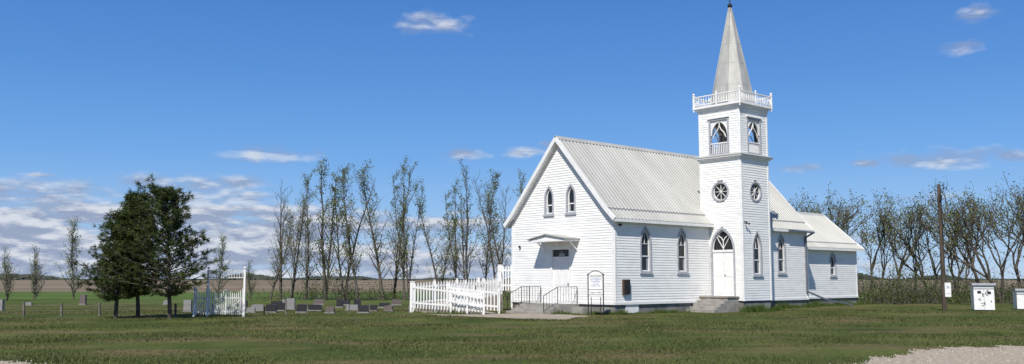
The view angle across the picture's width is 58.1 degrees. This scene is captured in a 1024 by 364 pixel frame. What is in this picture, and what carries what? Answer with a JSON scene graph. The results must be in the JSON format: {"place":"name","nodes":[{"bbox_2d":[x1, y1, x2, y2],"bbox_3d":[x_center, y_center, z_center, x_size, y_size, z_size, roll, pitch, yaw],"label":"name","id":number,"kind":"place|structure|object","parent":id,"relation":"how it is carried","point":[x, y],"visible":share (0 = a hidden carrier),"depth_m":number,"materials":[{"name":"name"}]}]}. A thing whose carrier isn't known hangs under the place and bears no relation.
{"place":"outdoors","nodes":[
{"label":"outdoors","id":0,"kind":"place"},
{"bbox_2d":[429,313,586,319],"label":"concrete path","id":1,"kind":"structure","parent":0,"point":[541,316],"depth_m":42.95,"materials":[{"name":"beige concrete"}]},
{"bbox_2d":[0,280,1023,363],"bbox_3d":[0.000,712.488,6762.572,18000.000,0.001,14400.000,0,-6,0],"label":"ground","id":2,"kind":"structure","parent":0,"point":[55,294],"depth_m":30.02,"materials":[{"name":"green plant"}]},
{"bbox_2d":[0,299,4,309],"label":"headstone","id":3,"kind":"object","parent":2,"relation":"on","point":[2,304],"visible":0.81,"depth_m":49.48,"materials":[{"name":"stone"}]},
{"bbox_2d":[0,245,18,300],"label":"young tree","id":4,"kind":"object","parent":2,"relation":"on","point":[7,281],"visible":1,"depth_m":71.73,"materials":[{"name":"green plant"}]},
{"bbox_2d":[25,302,33,305],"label":"headstone","id":5,"kind":"object","parent":2,"relation":"on","point":[28,304],"visible":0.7,"depth_m":59.43,"materials":[{"name":"stone"}]},
{"bbox_2d":[27,243,48,298],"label":"young tree","id":6,"kind":"object","parent":2,"relation":"on","point":[36,273],"visible":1,"depth_m":77.76,"materials":[{"name":"green plant"}]},
{"bbox_2d":[54,215,90,299],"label":"young tree","id":7,"kind":"object","parent":2,"relation":"on","point":[72,256],"visible":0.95,"depth_m":75.67,"materials":[{"name":"green plant"}]},
{"bbox_2d":[78,295,87,304],"bbox_3d":[-28.596,7.873,61.514,0.520,0.700,0.260,-1,-6,12],"label":"headstone","id":8,"kind":"object","parent":2,"relation":"on","point":[83,299],"visible":0.89,"depth_m":61.44,"materials":[{"name":"stone"}]},
{"bbox_2d":[95,243,111,294],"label":"young tree","id":9,"kind":"object","parent":2,"relation":"on","point":[99,276],"visible":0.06,"depth_m":81.56,"materials":[{"name":"green plant"}]},
{"bbox_2d":[72,207,157,317],"bbox_3d":[-17.324,3.559,40.645,3.013,5.023,3.240,-4,-7,30],"label":"pine tree","id":10,"kind":"object","parent":2,"relation":"on","point":[113,293],"visible":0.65,"depth_m":40.12,"materials":[{"name":"green plant"}]},
{"bbox_2d":[110,191,166,317],"bbox_3d":[-16.522,3.193,40.981,2.841,5.822,2.772,0,-6,0],"label":"pine tree","id":11,"kind":"object","parent":2,"relation":"on","point":[130,205],"visible":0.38,"depth_m":40.71,"materials":[{"name":"green plant"}]},
{"bbox_2d":[94,172,228,318],"bbox_3d":[-15.130,2.782,39.799,5.200,6.397,5.254,4,-7,-36],"label":"pine tree","id":12,"kind":"object","parent":2,"relation":"on","point":[162,207],"visible":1,"depth_m":39.73,"materials":[{"name":"green plant"}]},
{"bbox_2d":[182,300,192,311],"bbox_3d":[-16.894,6.477,48.086,0.520,0.670,0.260,-1,-6,9],"label":"headstone","id":13,"kind":"object","parent":2,"relation":"on","point":[187,304],"visible":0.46,"depth_m":48.02,"materials":[{"name":"stone"}]},
{"bbox_2d":[193,267,245,316],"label":"cemetery gate","id":14,"kind":"structure","parent":2,"relation":"on","point":[207,307],"depth_m":41.64,"materials":[{"name":"paint"}]},
{"bbox_2d":[209,233,235,298],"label":"young tree","id":15,"kind":"object","parent":2,"relation":"on","point":[221,258],"visible":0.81,"depth_m":79.59,"materials":[{"name":"green plant"}]},
{"bbox_2d":[237,300,247,307],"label":"headstone","id":16,"kind":"object","parent":2,"relation":"on","point":[246,303],"visible":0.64,"depth_m":53.87,"materials":[{"name":"stone"}]},
{"bbox_2d":[239,258,261,301],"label":"young tree","id":17,"kind":"object","parent":2,"relation":"on","point":[249,284],"visible":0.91,"depth_m":69.48,"materials":[{"name":"green plant"}]},
{"bbox_2d":[245,307,256,312],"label":"headstone","id":18,"kind":"object","parent":2,"relation":"on","point":[251,309],"visible":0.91,"depth_m":46.39,"materials":[{"name":"stone"}]},
{"bbox_2d":[251,304,263,310],"bbox_3d":[-13.507,6.694,48.950,0.712,0.419,0.260,1,-6,-10],"label":"headstone","id":19,"kind":"object","parent":2,"relation":"on","point":[258,307],"visible":0.66,"depth_m":48.88,"materials":[{"name":"stone"}]},
{"bbox_2d":[0,302,518,315],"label":"wire fence","id":20,"kind":"object","parent":2,"relation":"on","point":[99,310],"visible":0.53,"depth_m":42.51,"materials":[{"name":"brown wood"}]},
{"bbox_2d":[265,304,277,312],"bbox_3d":[-12.209,6.436,46.791,0.639,0.480,0.260,-1,-6,9],"label":"headstone","id":21,"kind":"object","parent":2,"relation":"on","point":[270,308],"visible":0.91,"depth_m":46.72,"materials":[{"name":"stone"}]},
{"bbox_2d":[276,303,284,310],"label":"headstone","id":22,"kind":"object","parent":2,"relation":"on","point":[280,306],"visible":0.66,"depth_m":49.09,"materials":[{"name":"stone"}]},
{"bbox_2d":[264,209,298,299],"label":"poplar tree","id":23,"kind":"object","parent":2,"relation":"on","point":[278,268],"visible":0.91,"depth_m":76.19,"materials":[{"name":"green plant"}]},
{"bbox_2d":[267,184,301,298],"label":"poplar tree","id":24,"kind":"object","parent":2,"relation":"on","point":[280,253],"visible":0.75,"depth_m":77.40,"materials":[{"name":"green plant"}]},
{"bbox_2d":[287,298,295,309],"bbox_3d":[-12.352,6.843,51.567,0.520,0.670,0.260,0,-6,1],"label":"headstone","id":25,"kind":"object","parent":2,"relation":"on","point":[290,303],"visible":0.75,"depth_m":51.50,"materials":[{"name":"stone"}]},
{"bbox_2d":[279,169,316,297],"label":"poplar tree","id":26,"kind":"object","parent":2,"relation":"on","point":[294,264],"visible":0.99,"depth_m":73.79,"materials":[{"name":"green plant"}]},
{"bbox_2d":[295,304,306,312],"bbox_3d":[-10.672,6.434,46.759,0.552,0.477,0.260,-1,-6,5],"label":"headstone","id":27,"kind":"object","parent":2,"relation":"on","point":[301,308],"visible":0.9,"depth_m":46.68,"materials":[{"name":"stone"}]},
{"bbox_2d":[290,173,320,299],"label":"poplar tree","id":28,"kind":"object","parent":2,"relation":"on","point":[307,260],"visible":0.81,"depth_m":76.32,"materials":[{"name":"green plant"}]},
{"bbox_2d":[309,304,321,310],"bbox_3d":[-10.435,6.721,49.113,0.694,0.398,0.260,-1,-6,6],"label":"headstone","id":29,"kind":"object","parent":2,"relation":"on","point":[315,307],"visible":0.86,"depth_m":49.04,"materials":[{"name":"stone"}]},
{"bbox_2d":[314,299,324,304],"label":"headstone","id":30,"kind":"object","parent":2,"relation":"on","point":[319,301],"visible":0.84,"depth_m":61.17,"materials":[{"name":"stone"}]},
{"bbox_2d":[306,158,346,299],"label":"poplar tree","id":31,"kind":"object","parent":2,"relation":"on","point":[323,260],"visible":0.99,"depth_m":73.43,"materials":[{"name":"green plant"}]},
{"bbox_2d":[324,307,335,312],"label":"headstone","id":32,"kind":"object","parent":2,"relation":"on","point":[331,309],"visible":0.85,"depth_m":45.95,"materials":[{"name":"stone"}]},
{"bbox_2d":[335,299,343,307],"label":"headstone","id":33,"kind":"object","parent":2,"relation":"on","point":[339,303],"visible":0.95,"depth_m":55.05,"materials":[{"name":"stone"}]},
{"bbox_2d":[317,168,375,299],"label":"poplar tree","id":34,"kind":"object","parent":2,"relation":"on","point":[348,268],"visible":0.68,"depth_m":74.61,"materials":[{"name":"green plant"}]},
{"bbox_2d":[343,300,350,304],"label":"headstone","id":35,"kind":"object","parent":2,"relation":"on","point":[346,302],"visible":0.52,"depth_m":60.09,"materials":[{"name":"stone"}]},
{"bbox_2d":[297,253,402,300],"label":"shrub row","id":36,"kind":"object","parent":2,"relation":"on","point":[340,291],"visible":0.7,"depth_m":75.34,"materials":[{"name":"green plant"}]},
{"bbox_2d":[331,163,369,298],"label":"poplar tree","id":37,"kind":"object","parent":2,"relation":"on","point":[347,226],"visible":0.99,"depth_m":72.72,"materials":[{"name":"green plant"}]},
{"bbox_2d":[345,305,358,309],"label":"headstone","id":38,"kind":"object","parent":2,"relation":"on","point":[354,307],"visible":0.82,"depth_m":50.14,"materials":[{"name":"stone"}]},
{"bbox_2d":[354,299,360,304],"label":"headstone","id":39,"kind":"object","parent":2,"relation":"on","point":[357,301],"visible":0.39,"depth_m":55.21,"materials":[{"name":"stone"}]},
{"bbox_2d":[357,305,368,312],"bbox_3d":[-7.444,6.406,46.322,0.581,0.442,0.260,-1,-6,8],"label":"headstone","id":40,"kind":"object","parent":2,"relation":"on","point":[363,308],"visible":0.84,"depth_m":46.24,"materials":[{"name":"stone"}]},
{"bbox_2d":[351,159,395,299],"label":"poplar tree","id":41,"kind":"object","parent":2,"relation":"on","point":[373,234],"visible":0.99,"depth_m":74.56,"materials":[{"name":"green plant"}]},
{"bbox_2d":[370,305,377,310],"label":"headstone","id":42,"kind":"object","parent":2,"relation":"on","point":[373,307],"visible":0.52,"depth_m":48.94,"materials":[{"name":"stone"}]},
{"bbox_2d":[256,274,510,300],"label":"shrub row","id":43,"kind":"object","parent":2,"relation":"on","point":[284,296],"visible":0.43,"depth_m":74.21,"materials":[{"name":"green plant"}]},
{"bbox_2d":[378,303,389,307],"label":"headstone","id":44,"kind":"object","parent":2,"relation":"on","point":[381,305],"visible":0.61,"depth_m":54.75,"materials":[{"name":"stone"}]},
{"bbox_2d":[384,305,393,310],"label":"headstone","id":45,"kind":"object","parent":2,"relation":"on","point":[386,308],"visible":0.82,"depth_m":48.91,"materials":[{"name":"stone"}]},
{"bbox_2d":[390,299,401,304],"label":"headstone","id":46,"kind":"object","parent":2,"relation":"on","point":[395,301],"visible":0.88,"depth_m":59.89,"materials":[{"name":"stone"}]},
{"bbox_2d":[387,155,411,300],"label":"poplar tree","id":47,"kind":"object","parent":2,"relation":"on","point":[403,251],"visible":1,"depth_m":73.09,"materials":[{"name":"green plant"}]},
{"bbox_2d":[379,161,420,298],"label":"poplar tree","id":48,"kind":"object","parent":2,"relation":"on","point":[395,278],"visible":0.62,"depth_m":77.70,"materials":[{"name":"green plant"}]},
{"bbox_2d":[396,180,425,299],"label":"poplar tree","id":49,"kind":"object","parent":2,"relation":"on","point":[412,257],"visible":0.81,"depth_m":75.81,"materials":[{"name":"green plant"}]},
{"bbox_2d":[412,178,459,298],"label":"poplar tree","id":50,"kind":"object","parent":2,"relation":"on","point":[446,254],"visible":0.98,"depth_m":75.77,"materials":[{"name":"green plant"}]},
{"bbox_2d":[440,177,460,281],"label":"poplar tree","id":51,"kind":"object","parent":2,"relation":"on","point":[449,234],"visible":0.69,"depth_m":79.04,"materials":[{"name":"green plant"}]},
{"bbox_2d":[438,159,483,284],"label":"poplar tree","id":52,"kind":"object","parent":2,"relation":"on","point":[463,238],"visible":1,"depth_m":74.51,"materials":[{"name":"green plant"}]},
{"bbox_2d":[410,265,512,314],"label":"wheelchair ramp with picket fence","id":53,"kind":"structure","parent":2,"relation":"on","point":[462,298],"depth_m":46.94,"materials":[{"name":"white wood"}]},
{"bbox_2d":[469,176,511,288],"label":"poplar tree","id":54,"kind":"object","parent":2,"relation":"on","point":[491,252],"visible":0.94,"depth_m":73.94,"materials":[{"name":"green plant"}]},
{"bbox_2d":[475,169,506,280],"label":"poplar tree","id":55,"kind":"object","parent":2,"relation":"on","point":[495,185],"visible":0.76,"depth_m":78.90,"materials":[{"name":"green plant"}]},
{"bbox_2d":[480,186,508,299],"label":"poplar tree","id":56,"kind":"object","parent":2,"relation":"on","point":[488,212],"visible":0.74,"depth_m":77.40,"materials":[{"name":"green plant"}]},
{"bbox_2d":[0,273,1022,279],"bbox_3d":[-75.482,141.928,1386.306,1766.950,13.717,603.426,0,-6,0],"label":"distant trees","id":57,"kind":"object","parent":2,"relation":"on","point":[253,276],"visible":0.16,"depth_m":1302.23,"materials":[{"name":"plant"}]},
{"bbox_2d":[502,183,523,272],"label":"poplar tree","id":58,"kind":"object","parent":2,"relation":"on","point":[521,189],"visible":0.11,"depth_m":78.80,"materials":[{"name":"green plant"}]},
{"bbox_2d":[506,168,525,255],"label":"poplar tree","id":59,"kind":"object","parent":2,"relation":"on","point":[519,172],"visible":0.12,"depth_m":79.22,"materials":[{"name":"green plant"}]},
{"bbox_2d":[197,298,870,316],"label":"weeds","id":60,"kind":"object","parent":2,"relation":"on","point":[777,307],"visible":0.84,"depth_m":47.63,"materials":[{"name":"green plant"}]},
{"bbox_2d":[587,271,603,315],"bbox_3d":[3.938,5.210,43.324,0.820,2.096,0.165,-1,-6,14],"label":"church notice sign","id":61,"kind":"object","parent":2,"relation":"on","point":[595,280],"visible":1,"depth_m":43.31,"materials":[{"name":"white metal"}]},
{"bbox_2d":[503,0,864,313],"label":"white church","id":62,"kind":"structure","parent":2,"relation":"on","point":[727,227],"depth_m":48.83,"materials":[{"name":"wood"}]},
{"bbox_2d":[518,181,837,303],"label":"windows and doors","id":63,"kind":"structure","parent":62,"relation":"in","point":[722,248],"depth_m":48.43,"materials":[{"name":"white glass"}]},
{"bbox_2d":[789,197,829,212],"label":"deciduous tree","id":64,"kind":"object","parent":2,"relation":"on","point":[804,206],"visible":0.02,"depth_m":77.37,"materials":[{"name":"green plant"}]},
{"bbox_2d":[790,188,868,296],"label":"deciduous tree","id":65,"kind":"object","parent":2,"relation":"on","point":[857,207],"visible":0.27,"depth_m":73.12,"materials":[{"name":"green plant"}]},
{"bbox_2d":[810,196,848,234],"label":"deciduous tree","id":66,"kind":"object","parent":2,"relation":"on","point":[825,211],"visible":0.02,"depth_m":82.85,"materials":[{"name":"green plant"}]},
{"bbox_2d":[787,182,884,236],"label":"deciduous tree","id":67,"kind":"object","parent":2,"relation":"on","point":[847,213],"visible":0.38,"depth_m":68.72,"materials":[{"name":"green plant"}]},
{"bbox_2d":[829,202,876,294],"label":"deciduous tree","id":68,"kind":"object","parent":2,"relation":"on","point":[853,234],"visible":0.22,"depth_m":86.41,"materials":[{"name":"green plant"}]},
{"bbox_2d":[855,189,906,288],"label":"deciduous tree","id":69,"kind":"object","parent":2,"relation":"on","point":[877,235],"visible":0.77,"depth_m":71.53,"materials":[{"name":"green plant"}]},
{"bbox_2d":[858,240,960,304],"bbox_3d":[27.647,6.506,65.932,7.571,4.940,10.604,-2,-6,21],"label":"shrub row","id":70,"kind":"object","parent":2,"relation":"on","point":[905,293],"visible":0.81,"depth_m":63.82,"materials":[{"name":"green plant"}]},
{"bbox_2d":[872,188,952,288],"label":"deciduous tree","id":71,"kind":"object","parent":2,"relation":"on","point":[909,230],"visible":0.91,"depth_m":68.16,"materials":[{"name":"green plant"}]},
{"bbox_2d":[894,209,946,292],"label":"deciduous tree","id":72,"kind":"object","parent":2,"relation":"on","point":[915,267],"visible":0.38,"depth_m":73.08,"materials":[{"name":"green plant"}]},
{"bbox_2d":[877,188,982,293],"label":"deciduous tree","id":73,"kind":"object","parent":2,"relation":"on","point":[915,247],"visible":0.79,"depth_m":69.01,"materials":[{"name":"green plant"}]},
{"bbox_2d":[857,266,1023,304],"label":"shrub row","id":74,"kind":"object","parent":2,"relation":"on","point":[1008,297],"visible":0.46,"depth_m":64.17,"materials":[{"name":"green plant"}]},
{"bbox_2d":[937,184,950,310],"bbox_3d":[23.195,3.590,49.558,0.430,7.020,0.324,0,-6,0],"label":"utility pole","id":75,"kind":"object","parent":2,"relation":"on","point":[945,289],"visible":0.88,"depth_m":49.46,"materials":[{"name":"brown wood"}]},
{"bbox_2d":[917,179,995,299],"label":"deciduous tree","id":76,"kind":"object","parent":2,"relation":"on","point":[952,260],"visible":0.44,"depth_m":70.35,"materials":[{"name":"green plant"}]},
{"bbox_2d":[914,181,1013,282],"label":"deciduous tree","id":77,"kind":"object","parent":2,"relation":"on","point":[972,259],"visible":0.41,"depth_m":71.08,"materials":[{"name":"green plant"}]},
{"bbox_2d":[924,186,1023,302],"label":"deciduous tree","id":78,"kind":"object","parent":2,"relation":"on","point":[970,243],"visible":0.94,"depth_m":65.83,"materials":[{"name":"green plant"}]},
{"bbox_2d":[945,193,1016,290],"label":"deciduous tree","id":79,"kind":"object","parent":2,"relation":"on","point":[966,269],"visible":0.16,"depth_m":83.74,"materials":[{"name":"green plant"}]},
{"bbox_2d":[968,283,995,310],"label":"white shed","id":80,"kind":"structure","parent":2,"relation":"on","point":[982,297],"depth_m":49.66,"materials":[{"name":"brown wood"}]},
{"bbox_2d":[946,264,1023,302],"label":"shrub row","id":81,"kind":"object","parent":2,"relation":"on","point":[972,282],"visible":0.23,"depth_m":66.90,"materials":[{"name":"green plant"}]},
{"bbox_2d":[975,185,1023,239],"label":"deciduous tree","id":82,"kind":"object","parent":2,"relation":"on","point":[1010,218],"visible":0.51,"depth_m":70.11,"materials":[{"name":"green plant"}]},
{"bbox_2d":[982,171,1023,288],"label":"deciduous tree","id":83,"kind":"object","parent":2,"relation":"on","point":[1019,250],"visible":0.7,"depth_m":68.79,"materials":[{"name":"green plant"}]},
{"bbox_2d":[1005,198,1023,223],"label":"deciduous tree","id":84,"kind":"object","parent":2,"relation":"on","point":[1015,213],"visible":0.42,"depth_m":70.21,"materials":[{"name":"green plant"}]},
{"bbox_2d":[1010,289,1023,309],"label":"white shed","id":85,"kind":"structure","parent":2,"relation":"on","point":[1018,299],"depth_m":51.22,"materials":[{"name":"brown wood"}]},
{"bbox_2d":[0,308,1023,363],"bbox_3d":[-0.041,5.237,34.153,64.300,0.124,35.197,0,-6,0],"label":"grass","id":86,"kind":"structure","parent":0,"point":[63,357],"depth_m":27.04,"materials":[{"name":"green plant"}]},
{"bbox_2d":[0,345,1023,363],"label":"gravel road","id":87,"kind":"structure","parent":0,"point":[923,358],"depth_m":20.03,"materials":[{"name":"beige gravel"}]},
{"bbox_2d":[0,0,1023,278],"label":"sky","id":88,"kind":"structure","parent":0,"point":[227,103],"materials":[{"name":"blue"}]}
]}

